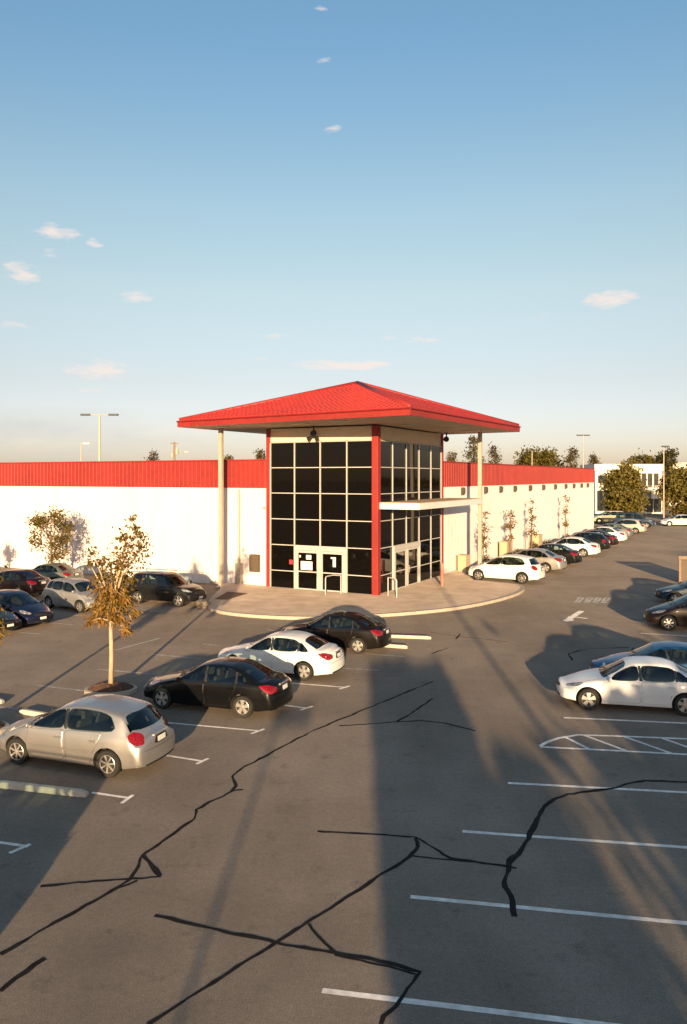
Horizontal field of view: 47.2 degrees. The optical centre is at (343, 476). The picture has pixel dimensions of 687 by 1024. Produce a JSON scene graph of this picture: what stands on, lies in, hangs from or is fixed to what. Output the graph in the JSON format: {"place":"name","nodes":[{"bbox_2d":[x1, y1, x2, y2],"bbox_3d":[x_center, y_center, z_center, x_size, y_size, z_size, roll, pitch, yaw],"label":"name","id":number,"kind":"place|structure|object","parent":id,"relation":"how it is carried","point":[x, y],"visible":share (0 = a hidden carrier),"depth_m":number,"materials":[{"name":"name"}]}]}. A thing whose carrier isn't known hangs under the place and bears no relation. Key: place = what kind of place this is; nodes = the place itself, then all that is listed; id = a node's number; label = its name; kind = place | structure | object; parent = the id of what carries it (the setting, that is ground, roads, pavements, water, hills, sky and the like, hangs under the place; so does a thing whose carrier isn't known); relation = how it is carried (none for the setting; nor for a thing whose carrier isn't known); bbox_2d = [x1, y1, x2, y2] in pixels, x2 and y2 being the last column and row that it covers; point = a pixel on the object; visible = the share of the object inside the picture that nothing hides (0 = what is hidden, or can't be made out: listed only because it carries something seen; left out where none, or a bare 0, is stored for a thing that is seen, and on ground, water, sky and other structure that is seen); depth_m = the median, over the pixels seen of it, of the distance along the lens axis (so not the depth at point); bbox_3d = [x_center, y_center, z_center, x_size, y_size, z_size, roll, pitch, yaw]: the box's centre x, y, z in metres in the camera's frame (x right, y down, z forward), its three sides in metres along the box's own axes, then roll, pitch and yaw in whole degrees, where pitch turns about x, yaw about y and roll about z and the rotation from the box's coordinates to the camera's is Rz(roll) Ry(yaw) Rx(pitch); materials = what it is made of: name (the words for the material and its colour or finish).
{"place":"outdoors","nodes":[
{"label":"outdoors","id":0,"kind":"place"},
{"bbox_2d":[0,720,9,734],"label":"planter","id":1,"kind":"object","parent":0,"point":[4,725],"visible":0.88,"depth_m":21.65,"materials":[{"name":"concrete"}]},
{"bbox_2d":[0,565,14,644],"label":"planter tree","id":2,"kind":"object","parent":1,"relation":"on","point":[3,627],"visible":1,"depth_m":21.89,"materials":[{"name":"brown plant"}]},
{"bbox_2d":[0,517,686,1023],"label":"parking lot","id":3,"kind":"structure","parent":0,"point":[258,855],"depth_m":15.53,"materials":[{"name":"asphalt"}]},
{"bbox_2d":[0,606,21,630],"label":"sedan car","id":4,"kind":"object","parent":3,"relation":"on","point":[12,621],"visible":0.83,"depth_m":34.95,"materials":[{"name":"paint"}]},
{"bbox_2d":[0,841,30,852],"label":"parking line","id":5,"kind":"object","parent":3,"relation":"on","point":[22,846],"visible":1,"depth_m":14.93,"materials":[{"name":"paint"}]},
{"bbox_2d":[0,957,46,991],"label":"tar sealed crack","id":6,"kind":"object","parent":3,"relation":"on","point":[29,968],"visible":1,"depth_m":11.08,"materials":[{"name":"asphalt"}]},
{"bbox_2d":[0,569,50,593],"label":"sedan car","id":7,"kind":"object","parent":3,"relation":"on","point":[29,581],"visible":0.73,"depth_m":45.70,"materials":[{"name":"paint"}]},
{"bbox_2d":[0,589,53,628],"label":"hatchback car","id":8,"kind":"object","parent":3,"relation":"on","point":[26,607],"visible":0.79,"depth_m":36.85,"materials":[{"name":"paint"}]},
{"bbox_2d":[19,709,47,715],"bbox_3d":[-8.867,6.938,23.014,1.548,0.128,0.172,0,0,24],"label":"wheel stop","id":9,"kind":"object","parent":3,"relation":"on","point":[30,712],"visible":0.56,"depth_m":23.09,"materials":[{"name":"concrete"}]},
{"bbox_2d":[0,780,88,796],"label":"wheel stop","id":10,"kind":"object","parent":3,"relation":"on","point":[48,789],"visible":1,"depth_m":17.45,"materials":[{"name":"concrete"}]},
{"bbox_2d":[23,505,78,563],"bbox_3d":[-19.640,4.448,53.509,3.409,5.111,3.930,0,0,31],"label":"wall tree","id":11,"kind":"object","parent":3,"relation":"on","point":[44,522],"visible":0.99,"depth_m":53.16,"materials":[{"name":"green plant"}]},
{"bbox_2d":[30,563,83,583],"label":"sedan car","id":12,"kind":"object","parent":3,"relation":"on","point":[51,571],"visible":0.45,"depth_m":50.07,"materials":[{"name":"paint"}]},
{"bbox_2d":[42,577,105,612],"bbox_3d":[-14.180,6.201,41.811,4.164,1.573,2.026,0,0,34],"label":"hatchback car","id":13,"kind":"object","parent":3,"relation":"on","point":[72,592],"visible":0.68,"depth_m":41.36,"materials":[{"name":"paint"}]},
{"bbox_2d":[0,694,174,777],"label":"hatchback car","id":14,"kind":"object","parent":3,"relation":"on","point":[110,735],"visible":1,"depth_m":18.75,"materials":[{"name":"paint"}]},
{"bbox_2d":[80,414,118,460],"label":"lamp post","id":15,"kind":"object","parent":3,"relation":"on","point":[99,437],"visible":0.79,"depth_m":89.90,"materials":[{"name":"beige paint"}]},
{"bbox_2d":[40,876,160,886],"bbox_3d":[-4.190,6.997,13.621,2.018,0.001,0.114,0,0,-9],"label":"tar sealed crack","id":16,"kind":"object","parent":3,"relation":"on","point":[51,885],"visible":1,"depth_m":13.60,"materials":[{"name":"asphalt"}]},
{"bbox_2d":[84,680,136,695],"bbox_3d":[-7.571,6.827,25.595,1.680,0.346,1.344,0,0,0],"label":"planter","id":17,"kind":"object","parent":3,"relation":"on","point":[120,688],"visible":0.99,"depth_m":25.28,"materials":[{"name":"concrete"}]},
{"bbox_2d":[81,514,153,683],"bbox_3d":[-7.394,3.965,25.662,2.416,5.534,1.981,0,0,32],"label":"planter tree","id":18,"kind":"object","parent":17,"relation":"on","point":[112,600],"visible":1,"depth_m":25.51,"materials":[{"name":"brown plant"}]},
{"bbox_2d":[92,792,133,802],"bbox_3d":[-5.132,6.998,17.219,0.994,0.001,0.472,0,0,16],"label":"parking line","id":19,"kind":"object","parent":3,"relation":"on","point":[126,799],"visible":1,"depth_m":17.22,"materials":[{"name":"paint"}]},
{"bbox_2d":[92,880,137,901],"bbox_3d":[-3.866,6.997,13.320,0.117,0.001,0.867,0,0,38],"label":"tar sealed crack","id":20,"kind":"object","parent":3,"relation":"on","point":[104,895],"visible":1,"depth_m":13.31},
{"bbox_2d":[141,854,161,875],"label":"tar sealed crack","id":21,"kind":"object","parent":3,"relation":"on","point":[155,869],"visible":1,"depth_m":14.13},
{"bbox_2d":[127,568,206,606],"bbox_3d":[-9.785,6.098,43.511,4.557,1.780,2.129,0,0,24],"label":"suv car","id":22,"kind":"object","parent":3,"relation":"on","point":[177,589],"visible":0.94,"depth_m":42.92,"materials":[{"name":"paint"}]},
{"bbox_2d":[170,442,187,459],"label":"utility pole","id":23,"kind":"object","parent":3,"relation":"on","point":[175,450],"visible":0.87,"depth_m":109.88,"materials":[{"name":"brown wood"}]},
{"bbox_2d":[167,755,208,763],"bbox_3d":[-3.900,6.998,19.625,1.082,0.001,0.452,0,0,31],"label":"parking line","id":24,"kind":"object","parent":3,"relation":"on","point":[200,761],"visible":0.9,"depth_m":19.48,"materials":[{"name":"paint"}]},
{"bbox_2d":[194,599,209,607],"bbox_3d":[-7.522,6.768,42.137,0.980,0.504,0.651,0,0,0],"label":"boulder","id":25,"kind":"object","parent":3,"relation":"on","point":[200,603],"visible":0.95,"depth_m":41.94,"materials":[{"name":"stone"}]},
{"bbox_2d":[0,681,432,954],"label":"tar sealed crack","id":26,"kind":"object","parent":3,"relation":"on","point":[17,944],"visible":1,"depth_m":15.22,"materials":[{"name":"asphalt"}]},
{"bbox_2d":[168,722,264,733],"bbox_3d":[-4.021,6.998,22.007,3.713,0.001,0.502,0,0,12],"label":"parking line","id":27,"kind":"object","parent":3,"relation":"on","point":[220,727],"visible":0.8,"depth_m":21.97,"materials":[{"name":"paint"}]},
{"bbox_2d":[144,656,292,717],"bbox_3d":[-3.853,6.262,24.016,4.636,1.452,2.148,0,0,20],"label":"sedan car","id":28,"kind":"object","parent":3,"relation":"on","point":[242,687],"visible":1,"depth_m":23.30,"materials":[{"name":"paint"}]},
{"bbox_2d":[217,630,344,680],"bbox_3d":[-2.274,6.262,28.182,4.636,1.452,2.148,0,0,20],"label":"sedan car","id":29,"kind":"object","parent":3,"relation":"on","point":[303,655],"visible":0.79,"depth_m":27.35,"materials":[{"name":"paint"}]},
{"bbox_2d":[147,838,419,1023],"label":"tar sealed crack","id":30,"kind":"object","parent":3,"relation":"on","point":[291,932],"visible":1,"depth_m":12.05,"materials":[{"name":"asphalt"}]},
{"bbox_2d":[153,914,421,1023],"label":"tar sealed crack","id":31,"kind":"object","parent":3,"relation":"on","point":[386,1013],"visible":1,"depth_m":11.60,"materials":[{"name":"asphalt"}]},
{"bbox_2d":[0,381,594,595],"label":"store building","id":32,"kind":"structure","parent":3,"relation":"on","point":[361,487],"depth_m":50.80,"materials":[{"name":"white metal"}]},
{"bbox_2d":[296,550,318,590],"bbox_3d":[-2.198,5.730,47.806,1.630,2.500,0.177,0,0,28],"label":"door","id":33,"kind":"structure","parent":32,"relation":"in","point":[307,562],"depth_m":47.85,"materials":[{"name":"metal"}]},
{"bbox_2d":[320,551,343,592],"bbox_3d":[-0.684,5.730,46.991,1.650,2.500,0.177,0,0,28],"label":"door","id":34,"kind":"structure","parent":32,"relation":"in","point":[331,563],"depth_m":47.04,"materials":[{"name":"metal"}]},
{"bbox_2d":[395,548,407,589],"bbox_3d":[3.567,5.730,48.606,0.177,2.500,1.860,0,0,28],"label":"door","id":35,"kind":"structure","parent":32,"relation":"in","point":[401,568],"depth_m":48.78,"materials":[{"name":"metal"}]},
{"bbox_2d":[408,546,418,585],"bbox_3d":[4.481,5.730,50.320,0.177,2.500,1.860,0,0,28],"label":"door","id":36,"kind":"structure","parent":32,"relation":"in","point":[413,552],"depth_m":50.44,"materials":[{"name":"metal"}]},
{"bbox_2d":[308,923,336,952],"bbox_3d":[-0.347,6.996,11.945,0.083,0.001,0.859,0,0,-29],"label":"tar sealed crack","id":37,"kind":"object","parent":3,"relation":"on","point":[321,939],"visible":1,"depth_m":11.89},
{"bbox_2d":[281,611,391,653],"bbox_3d":[-0.355,6.262,32.271,4.636,1.452,2.148,0,0,20],"label":"sedan car","id":38,"kind":"object","parent":3,"relation":"on","point":[356,635],"visible":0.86,"depth_m":31.39,"materials":[{"name":"paint"}]},
{"bbox_2d":[210,570,519,615],"bbox_3d":[1.730,6.925,47.566,20.718,0.149,15.612,0,0,-21],"label":"sidewalk apron","id":39,"kind":"object","parent":3,"relation":"on","point":[461,588],"visible":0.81,"depth_m":44.32,"materials":[{"name":"concrete"}]},
{"bbox_2d":[215,592,246,599],"bbox_3d":[-6.712,6.844,45.337,1.428,0.001,2.854,0,0,19],"label":"mulch bed","id":40,"kind":"object","parent":39,"relation":"on","point":[227,595],"visible":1,"depth_m":45.40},
{"bbox_2d":[325,575,340,594],"bbox_3d":[-0.600,6.304,45.917,0.630,1.092,0.920,0,0,28],"label":"handrail","id":41,"kind":"object","parent":39,"relation":"on","point":[333,575],"visible":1,"depth_m":46.14,"materials":[{"name":"metal"}]},
{"bbox_2d":[208,580,524,619],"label":"apron kerb","id":42,"kind":"structure","parent":39,"relation":"on","point":[521,590],"depth_m":40.27,"materials":[{"name":"concrete"}]},
{"bbox_2d":[387,577,396,597],"bbox_3d":[2.794,6.308,45.040,0.070,1.084,0.920,0,0,-32],"label":"handrail","id":43,"kind":"object","parent":39,"relation":"on","point":[388,585],"visible":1,"depth_m":45.38,"materials":[{"name":"metal"}]},
{"bbox_2d":[439,563,445,585],"bbox_3d":[6.195,6.140,49.439,0.340,1.420,0.340,0,0,28],"label":"bollard","id":44,"kind":"object","parent":39,"relation":"on","point":[441,574],"visible":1,"depth_m":49.39,"materials":[{"name":"metal"}]},
{"bbox_2d":[334,954,418,975],"bbox_3d":[0.470,6.996,11.298,1.281,0.001,0.079,0,0,21],"label":"tar sealed crack","id":45,"kind":"object","parent":3,"relation":"on","point":[368,962],"visible":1,"depth_m":11.30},
{"bbox_2d":[385,644,407,648],"bbox_3d":[2.117,6.938,32.279,1.051,0.128,0.172,0,0,20],"label":"wheel stop","id":46,"kind":"object","parent":3,"relation":"on","point":[397,646],"visible":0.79,"depth_m":32.18,"materials":[{"name":"concrete"}]},
{"bbox_2d":[339,720,475,730],"bbox_3d":[1.810,6.995,22.273,3.818,0.001,0.819,0,0,7],"label":"tar sealed crack","id":47,"kind":"object","parent":3,"relation":"on","point":[411,721],"visible":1,"depth_m":22.32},
{"bbox_2d":[391,634,430,638],"bbox_3d":[2.711,6.937,34.178,2.188,0.128,0.172,0,0,11],"label":"wheel stop","id":48,"kind":"object","parent":3,"relation":"on","point":[411,636],"visible":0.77,"depth_m":34.08,"materials":[{"name":"concrete"}]},
{"bbox_2d":[396,698,432,721],"bbox_3d":[2.168,6.995,23.633,0.117,0.001,2.735,0,0,29],"label":"tar sealed crack","id":49,"kind":"object","parent":3,"relation":"on","point":[398,720],"visible":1,"depth_m":23.56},
{"bbox_2d":[317,830,516,868],"bbox_3d":[1.372,6.996,14.991,3.901,0.001,0.603,0,0,24],"label":"tar sealed crack","id":50,"kind":"object","parent":3,"relation":"on","point":[440,852],"visible":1,"depth_m":15.30,"materials":[{"name":"asphalt"}]},
{"bbox_2d":[409,855,505,865],"bbox_3d":[2.082,6.996,14.358,1.773,0.001,0.093,0,0,12],"label":"tar sealed crack","id":51,"kind":"object","parent":3,"relation":"on","point":[458,860],"visible":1,"depth_m":14.35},
{"bbox_2d":[457,554,470,572],"bbox_3d":[8.784,6.330,57.440,0.720,1.300,0.980,0,0,28],"label":"utility box","id":52,"kind":"object","parent":3,"relation":"on","point":[463,562],"visible":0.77,"depth_m":57.08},
{"bbox_2d":[321,988,617,1023],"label":"parking line","id":53,"kind":"object","parent":3,"relation":"on","point":[459,1007],"visible":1,"depth_m":10.37,"materials":[{"name":"paint"}]},
{"bbox_2d":[476,511,492,562],"bbox_3d":[10.605,4.753,59.529,1.476,4.499,1.314,0,0,0],"label":"sapling","id":54,"kind":"object","parent":3,"relation":"on","point":[485,545],"visible":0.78,"depth_m":59.42,"materials":[{"name":"brown plant"}]},
{"bbox_2d":[499,540,512,555],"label":"utility box","id":55,"kind":"object","parent":3,"relation":"on","point":[503,547],"visible":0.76,"depth_m":66.04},
{"bbox_2d":[468,554,544,583],"bbox_3d":[10.914,6.087,52.905,5.083,1.802,2.364,0,0,31],"label":"hatchback car","id":56,"kind":"object","parent":3,"relation":"on","point":[529,568],"visible":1,"depth_m":52.00,"materials":[{"name":"paint"}]},
{"bbox_2d":[501,509,515,553],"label":"sapling","id":57,"kind":"object","parent":3,"relation":"on","point":[510,528],"visible":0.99,"depth_m":66.02,"materials":[{"name":"brown plant"}]},
{"bbox_2d":[525,498,538,547],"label":"sapling","id":58,"kind":"object","parent":3,"relation":"on","point":[532,517],"visible":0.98,"depth_m":71.60,"materials":[{"name":"brown plant"}]},
{"bbox_2d":[499,548,566,572],"bbox_3d":[13.890,6.146,58.681,5.378,1.685,2.492,0,0,31],"label":"sedan car","id":59,"kind":"object","parent":3,"relation":"on","point":[552,562],"visible":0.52,"depth_m":57.24,"materials":[{"name":"paint"}]},
{"bbox_2d":[532,534,542,547],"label":"utility box","id":60,"kind":"object","parent":3,"relation":"on","point":[537,540],"visible":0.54,"depth_m":75.31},
{"bbox_2d":[514,543,581,563],"bbox_3d":[16.293,6.146,62.981,5.378,1.685,2.492,0,0,31],"label":"sedan car","id":61,"kind":"object","parent":3,"relation":"on","point":[571,555],"visible":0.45,"depth_m":61.59,"materials":[{"name":"paint"}]},
{"bbox_2d":[410,895,686,924],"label":"parking line","id":62,"kind":"object","parent":3,"relation":"on","point":[552,910],"visible":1,"depth_m":12.70,"materials":[{"name":"paint"}]},
{"bbox_2d":[560,495,569,536],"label":"sapling","id":63,"kind":"object","parent":3,"relation":"on","point":[566,522],"visible":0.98,"depth_m":83.41,"materials":[{"name":"brown plant"}]},
{"bbox_2d":[543,537,600,556],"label":"sedan car","id":64,"kind":"object","parent":3,"relation":"on","point":[591,548],"visible":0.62,"depth_m":68.65,"materials":[{"name":"paint"}]},
{"bbox_2d":[462,830,686,848],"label":"parking line","id":65,"kind":"object","parent":3,"relation":"on","point":[576,839],"visible":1,"depth_m":15.18,"materials":[{"name":"paint"}]},
{"bbox_2d":[563,611,586,621],"bbox_3d":[11.790,6.995,39.414,1.010,0.003,3.546,0,0,27],"label":"lane arrow marking","id":66,"kind":"object","parent":3,"relation":"on","point":[571,617],"visible":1,"depth_m":39.15,"materials":[{"name":"paint"}]},
{"bbox_2d":[556,532,610,549],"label":"hatchback car","id":67,"kind":"object","parent":3,"relation":"on","point":[602,540],"visible":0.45,"depth_m":73.18,"materials":[{"name":"paint"}]},
{"bbox_2d":[564,530,618,544],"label":"sedan car","id":68,"kind":"object","parent":3,"relation":"on","point":[613,539],"visible":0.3,"depth_m":77.88,"materials":[{"name":"paint"}]},
{"bbox_2d":[574,597,610,602],"bbox_3d":[14.166,6.995,44.664,1.821,0.001,2.790,0,0,22],"label":"lane lettering marking","id":69,"kind":"object","parent":3,"relation":"on","point":[577,600],"visible":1,"depth_m":44.53,"materials":[{"name":"paint"}]},
{"bbox_2d":[501,780,686,915],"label":"tar sealed crack","id":70,"kind":"object","parent":3,"relation":"on","point":[511,859],"visible":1,"depth_m":15.39,"materials":[{"name":"asphalt"}]},
{"bbox_2d":[508,782,686,792],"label":"parking line","id":71,"kind":"object","parent":3,"relation":"on","point":[597,787],"visible":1,"depth_m":17.72,"materials":[{"name":"paint"}]},
{"bbox_2d":[589,526,626,541],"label":"sedan car","id":72,"kind":"object","parent":3,"relation":"on","point":[622,535],"visible":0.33,"depth_m":83.13,"materials":[{"name":"paint"}]},
{"bbox_2d":[585,523,633,536],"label":"sedan car","id":73,"kind":"object","parent":3,"relation":"on","point":[629,531],"visible":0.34,"depth_m":89.16,"materials":[{"name":"paint"}]},
{"bbox_2d":[594,510,625,523],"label":"suv car","id":74,"kind":"object","parent":3,"relation":"on","point":[600,518],"visible":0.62,"depth_m":117.49,"materials":[{"name":"paint"}]},
{"bbox_2d":[538,734,686,754],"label":"hatched island marking","id":75,"kind":"object","parent":3,"relation":"on","point":[585,747],"visible":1,"depth_m":20.63,"materials":[{"name":"paint"}]},
{"bbox_2d":[557,656,686,715],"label":"sedan car","id":76,"kind":"object","parent":3,"relation":"on","point":[636,681],"visible":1,"depth_m":23.51,"materials":[{"name":"paint"}]},
{"bbox_2d":[596,459,654,517],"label":"dense tree","id":77,"kind":"object","parent":3,"relation":"on","point":[620,496],"visible":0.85,"depth_m":121.38,"materials":[{"name":"green plant"}]},
{"bbox_2d":[564,717,686,723],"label":"parking line","id":78,"kind":"object","parent":3,"relation":"on","point":[625,720],"visible":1,"depth_m":22.60,"materials":[{"name":"paint"}]},
{"bbox_2d":[608,519,646,533],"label":"hatchback car","id":79,"kind":"object","parent":3,"relation":"on","point":[638,526],"visible":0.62,"depth_m":96.50,"materials":[{"name":"paint"}]},
{"bbox_2d":[614,512,655,527],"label":"suv car","id":80,"kind":"object","parent":3,"relation":"on","point":[648,523],"visible":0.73,"depth_m":107.66,"materials":[{"name":"paint"}]},
{"bbox_2d":[590,640,686,681],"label":"sedan car","id":81,"kind":"object","parent":3,"relation":"on","point":[670,652],"visible":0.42,"depth_m":26.57,"materials":[{"name":"paint"}]},
{"bbox_2d":[661,446,669,518],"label":"lamp post","id":82,"kind":"object","parent":3,"relation":"on","point":[663,478],"visible":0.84,"depth_m":118.95,"materials":[{"name":"beige paint"}]},
{"bbox_2d":[644,594,686,630],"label":"hatchback car","id":83,"kind":"object","parent":3,"relation":"on","point":[670,615],"visible":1,"depth_m":35.81,"materials":[{"name":"paint"}]},
{"bbox_2d":[654,464,686,517],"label":"dense tree","id":84,"kind":"object","parent":3,"relation":"on","point":[675,486],"visible":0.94,"depth_m":125.33,"materials":[{"name":"green plant"}]},
{"bbox_2d":[655,580,686,601],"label":"sedan car","id":85,"kind":"object","parent":3,"relation":"on","point":[675,591],"visible":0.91,"depth_m":43.28,"materials":[{"name":"paint"}]},
{"bbox_2d":[659,514,686,525],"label":"sedan car","id":86,"kind":"object","parent":3,"relation":"on","point":[670,521],"visible":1,"depth_m":111.08,"materials":[{"name":"paint"}]},
{"bbox_2d":[678,556,686,581],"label":"cart corral","id":87,"kind":"object","parent":3,"relation":"on","point":[682,568],"visible":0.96,"depth_m":51.91,"materials":[{"name":"brown metal"}]},
{"bbox_2d":[0,0,686,467],"label":"sky","id":88,"kind":"structure","parent":0,"point":[479,206],"materials":[{"name":"blue"}]},
{"bbox_2d":[594,507,675,516],"bbox_3d":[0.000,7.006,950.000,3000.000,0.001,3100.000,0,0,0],"label":"ground","id":89,"kind":"structure","parent":0,"point":[656,515],"depth_m":146.70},
{"bbox_2d":[144,450,159,460],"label":"airy tree","id":90,"kind":"object","parent":89,"relation":"on","point":[151,458],"visible":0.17,"depth_m":149.65,"materials":[{"name":"green plant"}]},
{"bbox_2d":[253,448,265,458],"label":"airy tree","id":91,"kind":"object","parent":89,"relation":"on","point":[260,453],"visible":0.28,"depth_m":149.53,"materials":[{"name":"green plant"}]},
{"bbox_2d":[445,451,457,461],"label":"airy tree","id":92,"kind":"object","parent":89,"relation":"on","point":[453,456],"visible":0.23,"depth_m":154.72,"materials":[{"name":"green plant"}]},
{"bbox_2d":[461,435,485,462],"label":"airy tree","id":93,"kind":"object","parent":89,"relation":"on","point":[474,449],"visible":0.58,"depth_m":149.66,"materials":[{"name":"green plant"}]},
{"bbox_2d":[487,442,501,463],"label":"airy tree","id":94,"kind":"object","parent":89,"relation":"on","point":[494,457],"visible":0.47,"depth_m":159.86,"materials":[{"name":"green plant"}]},
{"bbox_2d":[513,445,563,466],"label":"round tree","id":95,"kind":"object","parent":89,"relation":"on","point":[546,458],"visible":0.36,"depth_m":172.34,"materials":[{"name":"green plant"}]},
{"bbox_2d":[562,446,579,467],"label":"airy tree","id":96,"kind":"object","parent":89,"relation":"on","point":[568,458],"visible":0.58,"depth_m":164.67,"materials":[{"name":"green plant"}]},
{"bbox_2d":[587,451,601,463],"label":"airy tree","id":97,"kind":"object","parent":89,"relation":"on","point":[593,459],"visible":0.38,"depth_m":169.60,"materials":[{"name":"green plant"}]},
{"bbox_2d":[580,464,662,513],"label":"office building","id":98,"kind":"structure","parent":89,"relation":"on","point":[652,474],"depth_m":149.94,"materials":[{"name":"white concrete"}]},
{"bbox_2d":[597,491,608,510],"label":"window","id":99,"kind":"structure","parent":98,"relation":"in","point":[600,496],"depth_m":149.94,"materials":[{"name":"black glass"}]},
{"bbox_2d":[644,498,652,511],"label":"window","id":100,"kind":"structure","parent":98,"relation":"in","point":[650,508],"depth_m":149.94,"materials":[{"name":"black glass"}]},
{"bbox_2d":[648,473,652,486],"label":"window","id":101,"kind":"structure","parent":98,"relation":"in","point":[650,475],"depth_m":149.94,"materials":[{"name":"grey glass"}]},
{"bbox_2d":[654,473,658,486],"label":"window","id":102,"kind":"structure","parent":98,"relation":"in","point":[656,475],"depth_m":149.94,"materials":[{"name":"grey glass"}]},
{"bbox_2d":[654,499,661,511],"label":"window","id":103,"kind":"structure","parent":98,"relation":"in","point":[657,504],"depth_m":149.94,"materials":[{"name":"black glass"}]},
{"bbox_2d":[627,447,655,463],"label":"round tree","id":104,"kind":"object","parent":89,"relation":"on","point":[634,460],"visible":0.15,"depth_m":198.36,"materials":[{"name":"green plant"}]},
{"bbox_2d":[652,447,679,510],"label":"dense tree","id":105,"kind":"object","parent":89,"relation":"on","point":[669,456],"visible":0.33,"depth_m":159.37,"materials":[{"name":"green plant"}]},
{"bbox_2d":[652,462,686,505],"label":"neighbour building","id":106,"kind":"structure","parent":0,"point":[682,464],"depth_m":189.94,"materials":[{"name":"metal"}]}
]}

